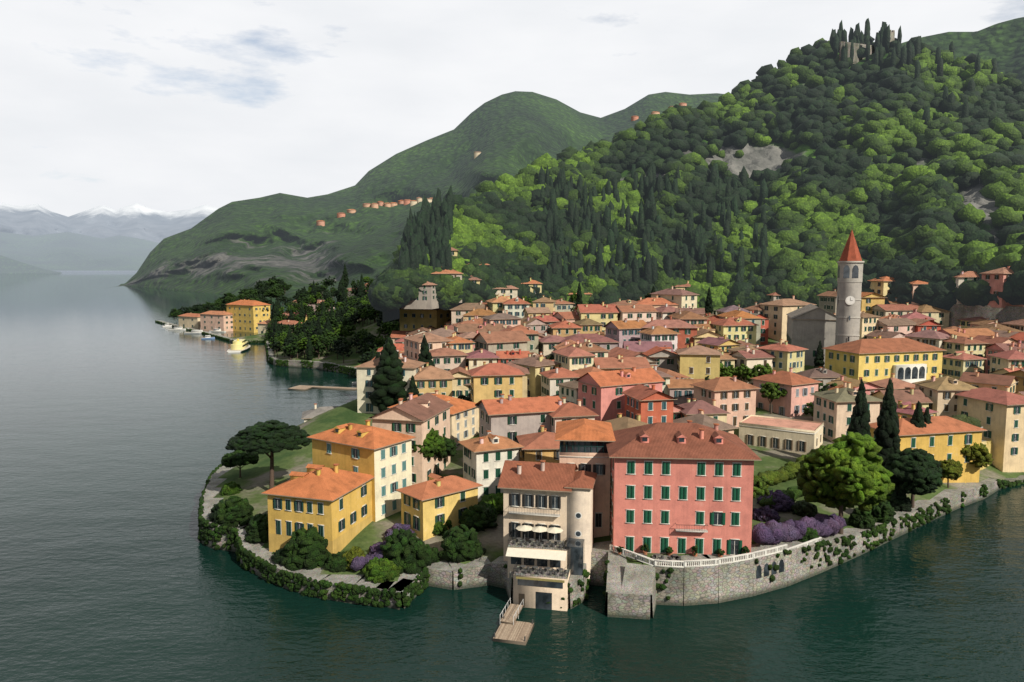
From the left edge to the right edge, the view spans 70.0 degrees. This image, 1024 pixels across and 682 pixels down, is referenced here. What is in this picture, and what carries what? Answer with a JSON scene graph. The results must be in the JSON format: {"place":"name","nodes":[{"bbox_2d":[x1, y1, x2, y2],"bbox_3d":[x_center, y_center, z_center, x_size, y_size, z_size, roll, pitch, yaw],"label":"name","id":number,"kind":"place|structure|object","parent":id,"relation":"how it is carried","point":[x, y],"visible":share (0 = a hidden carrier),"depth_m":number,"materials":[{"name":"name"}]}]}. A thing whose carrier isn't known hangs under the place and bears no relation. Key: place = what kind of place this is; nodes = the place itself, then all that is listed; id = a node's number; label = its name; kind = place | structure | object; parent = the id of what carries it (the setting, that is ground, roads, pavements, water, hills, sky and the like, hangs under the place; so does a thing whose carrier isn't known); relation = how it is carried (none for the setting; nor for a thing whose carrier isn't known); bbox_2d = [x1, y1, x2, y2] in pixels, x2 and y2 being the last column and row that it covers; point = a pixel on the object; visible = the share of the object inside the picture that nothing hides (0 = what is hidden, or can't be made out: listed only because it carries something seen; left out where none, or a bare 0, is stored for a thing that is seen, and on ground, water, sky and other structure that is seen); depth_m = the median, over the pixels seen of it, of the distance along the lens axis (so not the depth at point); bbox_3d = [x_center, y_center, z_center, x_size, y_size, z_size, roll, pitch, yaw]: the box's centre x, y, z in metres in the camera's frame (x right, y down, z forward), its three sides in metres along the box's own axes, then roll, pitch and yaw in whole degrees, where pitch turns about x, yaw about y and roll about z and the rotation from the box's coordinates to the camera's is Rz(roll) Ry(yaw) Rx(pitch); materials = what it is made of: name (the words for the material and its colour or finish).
{"place":"outdoors","nodes":[
{"label":"outdoors","id":0,"kind":"place"},
{"bbox_2d":[0,255,60,272],"bbox_3d":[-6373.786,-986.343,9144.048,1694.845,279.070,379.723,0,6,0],"label":"shore terrain","id":1,"kind":"structure","parent":0,"point":[8,265],"depth_m":9056.84,"materials":[{"name":"grey"}]},
{"bbox_2d":[0,232,158,270],"bbox_3d":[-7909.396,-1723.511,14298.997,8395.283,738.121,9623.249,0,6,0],"label":"distant mountain","id":2,"kind":"structure","parent":0,"point":[66,251],"depth_m":12094.05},
{"bbox_2d":[0,203,218,242],"bbox_3d":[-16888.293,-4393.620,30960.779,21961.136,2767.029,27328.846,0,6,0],"label":"snowy mountains","id":3,"kind":"structure","parent":0,"point":[137,220],"depth_m":27180.02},
{"bbox_2d":[109,91,722,300],"bbox_3d":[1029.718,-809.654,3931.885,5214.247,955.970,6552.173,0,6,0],"label":"headland hill","id":4,"kind":"structure","parent":0,"point":[234,247],"depth_m":2456.65,"materials":[{"name":"green plant"}]},
{"bbox_2d":[316,103,1023,308],"bbox_3d":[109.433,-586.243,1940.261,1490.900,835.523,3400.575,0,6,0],"label":"hillside houses","id":5,"kind":"structure","parent":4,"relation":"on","point":[995,279],"depth_m":330.12,"materials":[{"name":"paint"}]},
{"bbox_2d":[0,271,1023,681],"bbox_3d":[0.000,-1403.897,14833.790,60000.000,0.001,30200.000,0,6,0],"label":"lake water","id":6,"kind":"structure","parent":0,"point":[124,417],"depth_m":114.73,"materials":[{"name":"teal liquid"}]},
{"bbox_2d":[168,327,188,329],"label":"harbour boat","id":7,"kind":"object","parent":6,"relation":"on","point":[178,328],"visible":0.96,"depth_m":603.02,"materials":[{"name":"paint"}]},
{"bbox_2d":[178,312,200,329],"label":"shore villa","id":8,"kind":"object","parent":6,"relation":"in","point":[190,320],"visible":0.67,"depth_m":615.24,"materials":[{"name":"paint"}]},
{"bbox_2d":[184,329,202,333],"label":"harbour boat","id":9,"kind":"object","parent":6,"relation":"on","point":[200,331],"visible":0.73,"depth_m":570.30,"materials":[{"name":"paint"}]},
{"bbox_2d":[201,335,214,338],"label":"harbour boat","id":10,"kind":"object","parent":6,"relation":"on","point":[208,337],"visible":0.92,"depth_m":526.72,"materials":[{"name":"paint"}]},
{"bbox_2d":[200,311,232,331],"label":"shore villa","id":11,"kind":"object","parent":6,"relation":"in","point":[221,320],"visible":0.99,"depth_m":592.98,"materials":[{"name":"paint"}]},
{"bbox_2d":[209,329,225,331],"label":"harbour boat","id":12,"kind":"object","parent":6,"relation":"on","point":[216,330],"visible":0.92,"depth_m":583.53,"materials":[{"name":"paint"}]},
{"bbox_2d":[227,339,249,352],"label":"ferry boat","id":13,"kind":"object","parent":6,"relation":"on","point":[239,345],"visible":0.94,"depth_m":449.55,"materials":[{"name":"paint"}]},
{"bbox_2d":[225,299,270,332],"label":"yellow harbour hotel","id":14,"kind":"structure","parent":6,"relation":"in","point":[248,314],"depth_m":586.44,"materials":[{"name":"paint"}]},
{"bbox_2d":[256,319,269,333],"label":"shore villa","id":15,"kind":"object","parent":6,"relation":"in","point":[262,326],"visible":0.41,"depth_m":541.85,"materials":[{"name":"paint"}]},
{"bbox_2d":[288,385,356,389],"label":"jetty","id":16,"kind":"object","parent":6,"relation":"on","point":[302,387],"visible":0.91,"depth_m":307.74,"materials":[{"name":"brown wood"}]},
{"bbox_2d":[493,616,533,644],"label":"floating raft","id":17,"kind":"object","parent":6,"relation":"on","point":[517,632],"visible":0.83,"depth_m":100.24,"materials":[{"name":"brown wood"}]},
{"bbox_2d":[500,597,522,624],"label":"gangway","id":18,"kind":"object","parent":17,"relation":"on","point":[512,613],"visible":0.91,"depth_m":104.97,"materials":[{"name":"brown wood"}]},
{"bbox_2d":[0,0,1023,216],"label":"sky","id":19,"kind":"structure","parent":0,"point":[164,105],"materials":[{"name":"white"}]},
{"bbox_2d":[555,418,615,452],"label":"house","id":20,"kind":"structure","parent":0,"point":[584,435],"depth_m":121.98,"materials":[{"name":"orange tile"}]},
{"bbox_2d":[213,306,1023,602],"bbox_3d":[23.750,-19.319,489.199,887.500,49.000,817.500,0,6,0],"label":"town ground","id":21,"kind":"structure","parent":0,"point":[253,481],"depth_m":161.24,"materials":[{"name":"green plant"}]},
{"bbox_2d":[279,320,301,332],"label":"shore villa","id":22,"kind":"object","parent":21,"relation":"on","point":[290,322],"visible":0.08,"depth_m":512.26,"materials":[{"name":"paint"}]},
{"bbox_2d":[283,312,307,320],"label":"shore villa","id":23,"kind":"object","parent":21,"relation":"on","point":[285,313],"visible":0.06,"depth_m":575.35,"materials":[{"name":"paint"}]},
{"bbox_2d":[294,300,333,313],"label":"shore villa","id":24,"kind":"object","parent":21,"relation":"on","point":[314,306],"visible":0.03,"depth_m":660.96,"materials":[{"name":"paint"}]},
{"bbox_2d":[261,463,373,553],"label":"yellow villa","id":25,"kind":"object","parent":21,"relation":"on","point":[333,505],"visible":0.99,"depth_m":121.47,"materials":[{"name":"paint"}]},
{"bbox_2d":[301,404,338,421],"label":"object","id":26,"kind":"object","parent":21,"relation":"on","point":[307,415],"visible":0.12,"depth_m":211.09,"materials":[{"name":"paint"}]},
{"bbox_2d":[306,420,416,521],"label":"tall yellow house","id":27,"kind":"structure","parent":21,"relation":"on","point":[383,457],"depth_m":134.43,"materials":[{"name":"paint"}]},
{"bbox_2d":[400,308,450,330],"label":"shore villa","id":28,"kind":"object","parent":21,"relation":"on","point":[414,319],"visible":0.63,"depth_m":362.81,"materials":[{"name":"paint"}]},
{"bbox_2d":[387,390,478,445],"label":"cream house","id":29,"kind":"structure","parent":21,"relation":"on","point":[464,419],"depth_m":178.62,"materials":[{"name":"paint"}]},
{"bbox_2d":[395,473,482,540],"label":"yellow house","id":30,"kind":"structure","parent":21,"relation":"on","point":[426,506],"depth_m":128.44,"materials":[{"name":"paint"}]},
{"bbox_2d":[428,326,459,336],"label":"house","id":31,"kind":"structure","parent":21,"relation":"on","point":[444,332],"depth_m":271.29,"materials":[{"name":"tile"}]},
{"bbox_2d":[463,383,470,397],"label":"house","id":32,"kind":"structure","parent":21,"relation":"on","point":[469,384],"depth_m":215.41,"materials":[{"name":"paint"}]},
{"bbox_2d":[497,460,596,610],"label":"building","id":33,"kind":"structure","parent":21,"relation":"on","point":[542,493],"depth_m":113.31,"materials":[{"name":"paint"}]},
{"bbox_2d":[168,264,959,517],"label":"town trees","id":34,"kind":"object","parent":21,"relation":"on","point":[315,331],"visible":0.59,"depth_m":429.43,"materials":[{"name":"green plant"}]},
{"bbox_2d":[559,446,610,537],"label":"building","id":35,"kind":"structure","parent":21,"relation":"on","point":[598,464],"depth_m":121.83,"materials":[{"name":"paint"}]},
{"bbox_2d":[158,320,1023,619],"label":"shore wall","id":36,"kind":"structure","parent":21,"relation":"on","point":[630,588],"depth_m":114.12,"materials":[{"name":"stone"}]},
{"bbox_2d":[155,320,1023,607],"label":"ivy wall","id":37,"kind":"structure","parent":36,"relation":"on","point":[265,568],"depth_m":120.12,"materials":[{"name":"green plant"}]},
{"bbox_2d":[609,537,821,578],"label":"balustrade","id":38,"kind":"object","parent":36,"relation":"on","point":[703,562],"visible":1,"depth_m":111.82,"materials":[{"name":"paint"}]},
{"bbox_2d":[616,543,749,555],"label":"potted plants","id":39,"kind":"object","parent":38,"relation":"on","point":[695,549],"visible":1,"depth_m":113.05,"materials":[{"name":"green plant"}]},
{"bbox_2d":[208,336,993,583],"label":"trees","id":40,"kind":"object","parent":21,"relation":"on","point":[880,477],"visible":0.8,"depth_m":130.40,"materials":[{"name":"green plant"}]},
{"bbox_2d":[516,525,744,567],"bbox_3d":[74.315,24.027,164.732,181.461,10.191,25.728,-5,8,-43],"label":"patio furniture","id":41,"kind":"object","parent":21,"relation":"on","point":[539,529],"visible":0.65,"depth_m":112.31,"materials":[{"name":"paint"}]},
{"bbox_2d":[390,286,901,342],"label":"town houses","id":42,"kind":"structure","parent":21,"relation":"on","point":[677,298],"depth_m":321.31,"materials":[{"name":"tile"}]},
{"bbox_2d":[606,420,761,555],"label":"pink palazzo","id":43,"kind":"structure","parent":21,"relation":"on","point":[681,488],"depth_m":113.49,"materials":[{"name":"paint"}]},
{"bbox_2d":[354,344,1023,501],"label":"town houses","id":44,"kind":"structure","parent":21,"relation":"on","point":[524,405],"depth_m":178.64,"materials":[{"name":"paint"}]},
{"bbox_2d":[377,295,1013,354],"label":"town houses","id":45,"kind":"structure","parent":21,"relation":"on","point":[906,318],"depth_m":298.93,"materials":[{"name":"paint"}]},
{"bbox_2d":[372,322,1023,390],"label":"town houses","id":46,"kind":"structure","parent":21,"relation":"on","point":[707,356],"depth_m":232.17,"materials":[{"name":"paint"}]},
{"bbox_2d":[403,308,1023,354],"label":"town houses","id":47,"kind":"structure","parent":21,"relation":"on","point":[741,327],"depth_m":271.89,"materials":[{"name":"tile"}]},
{"bbox_2d":[739,415,823,454],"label":"low building","id":48,"kind":"structure","parent":21,"relation":"on","point":[805,437],"depth_m":173.43,"materials":[{"name":"paint"}]},
{"bbox_2d":[750,368,821,417],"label":"pink villa","id":49,"kind":"object","parent":21,"relation":"on","point":[795,399],"visible":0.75,"depth_m":201.12,"materials":[{"name":"paint"}]},
{"bbox_2d":[786,304,835,365],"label":"church nave","id":50,"kind":"structure","parent":21,"relation":"on","point":[810,326],"depth_m":259.91,"materials":[{"name":"paint"}]},
{"bbox_2d":[835,230,864,344],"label":"church bell tower","id":51,"kind":"structure","parent":21,"relation":"on","point":[850,262],"depth_m":243.83,"materials":[{"name":"paint"}]},
{"bbox_2d":[822,335,946,381],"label":"yellow hotel","id":52,"kind":"structure","parent":21,"relation":"on","point":[871,360],"depth_m":230.54,"materials":[{"name":"paint"}]},
{"bbox_2d":[892,363,926,382],"bbox_3d":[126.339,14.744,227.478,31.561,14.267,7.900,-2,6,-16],"label":"arched loggia","id":53,"kind":"object","parent":21,"relation":"on","point":[911,373],"visible":0.23,"depth_m":229.16,"materials":[{"name":"paint"}]},
{"bbox_2d":[869,411,987,482],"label":"yellow villa","id":54,"kind":"object","parent":21,"relation":"on","point":[939,438],"visible":0.55,"depth_m":159.65,"materials":[{"name":"paint"}]},
{"bbox_2d":[948,304,1023,326],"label":"retaining wall","id":55,"kind":"structure","parent":21,"relation":"on","point":[1001,315],"depth_m":295.28,"materials":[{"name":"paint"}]},
{"bbox_2d":[980,427,992,469],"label":"garden wall with pergola","id":56,"kind":"structure","parent":21,"relation":"on","point":[989,444],"depth_m":176.88,"materials":[{"name":"paint"}]},
{"bbox_2d":[951,414,981,426],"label":"grass patch","id":57,"kind":"object","parent":56,"relation":"on","point":[969,420],"visible":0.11,"depth_m":172.64,"materials":[{"name":"green plant"}]},
{"bbox_2d":[382,42,1013,322],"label":"rock outcrops","id":58,"kind":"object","parent":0,"point":[772,155],"depth_m":468.59,"materials":[{"name":"grey stone"}]},
{"bbox_2d":[367,18,1023,311],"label":"hill forest trees","id":59,"kind":"object","parent":58,"relation":"on","point":[566,222],"visible":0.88,"depth_m":394.74,"materials":[{"name":"green plant"}]},
{"bbox_2d":[839,30,894,63],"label":"vezio castle tower","id":60,"kind":"structure","parent":58,"relation":"on","point":[856,59],"depth_m":540.25,"materials":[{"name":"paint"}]},
{"bbox_2d":[901,17,1023,82],"bbox_3d":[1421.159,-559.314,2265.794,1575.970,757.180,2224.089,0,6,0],"label":"mountain","id":61,"kind":"structure","parent":0,"point":[1002,43],"depth_m":2067.85,"materials":[{"name":"green plant"}]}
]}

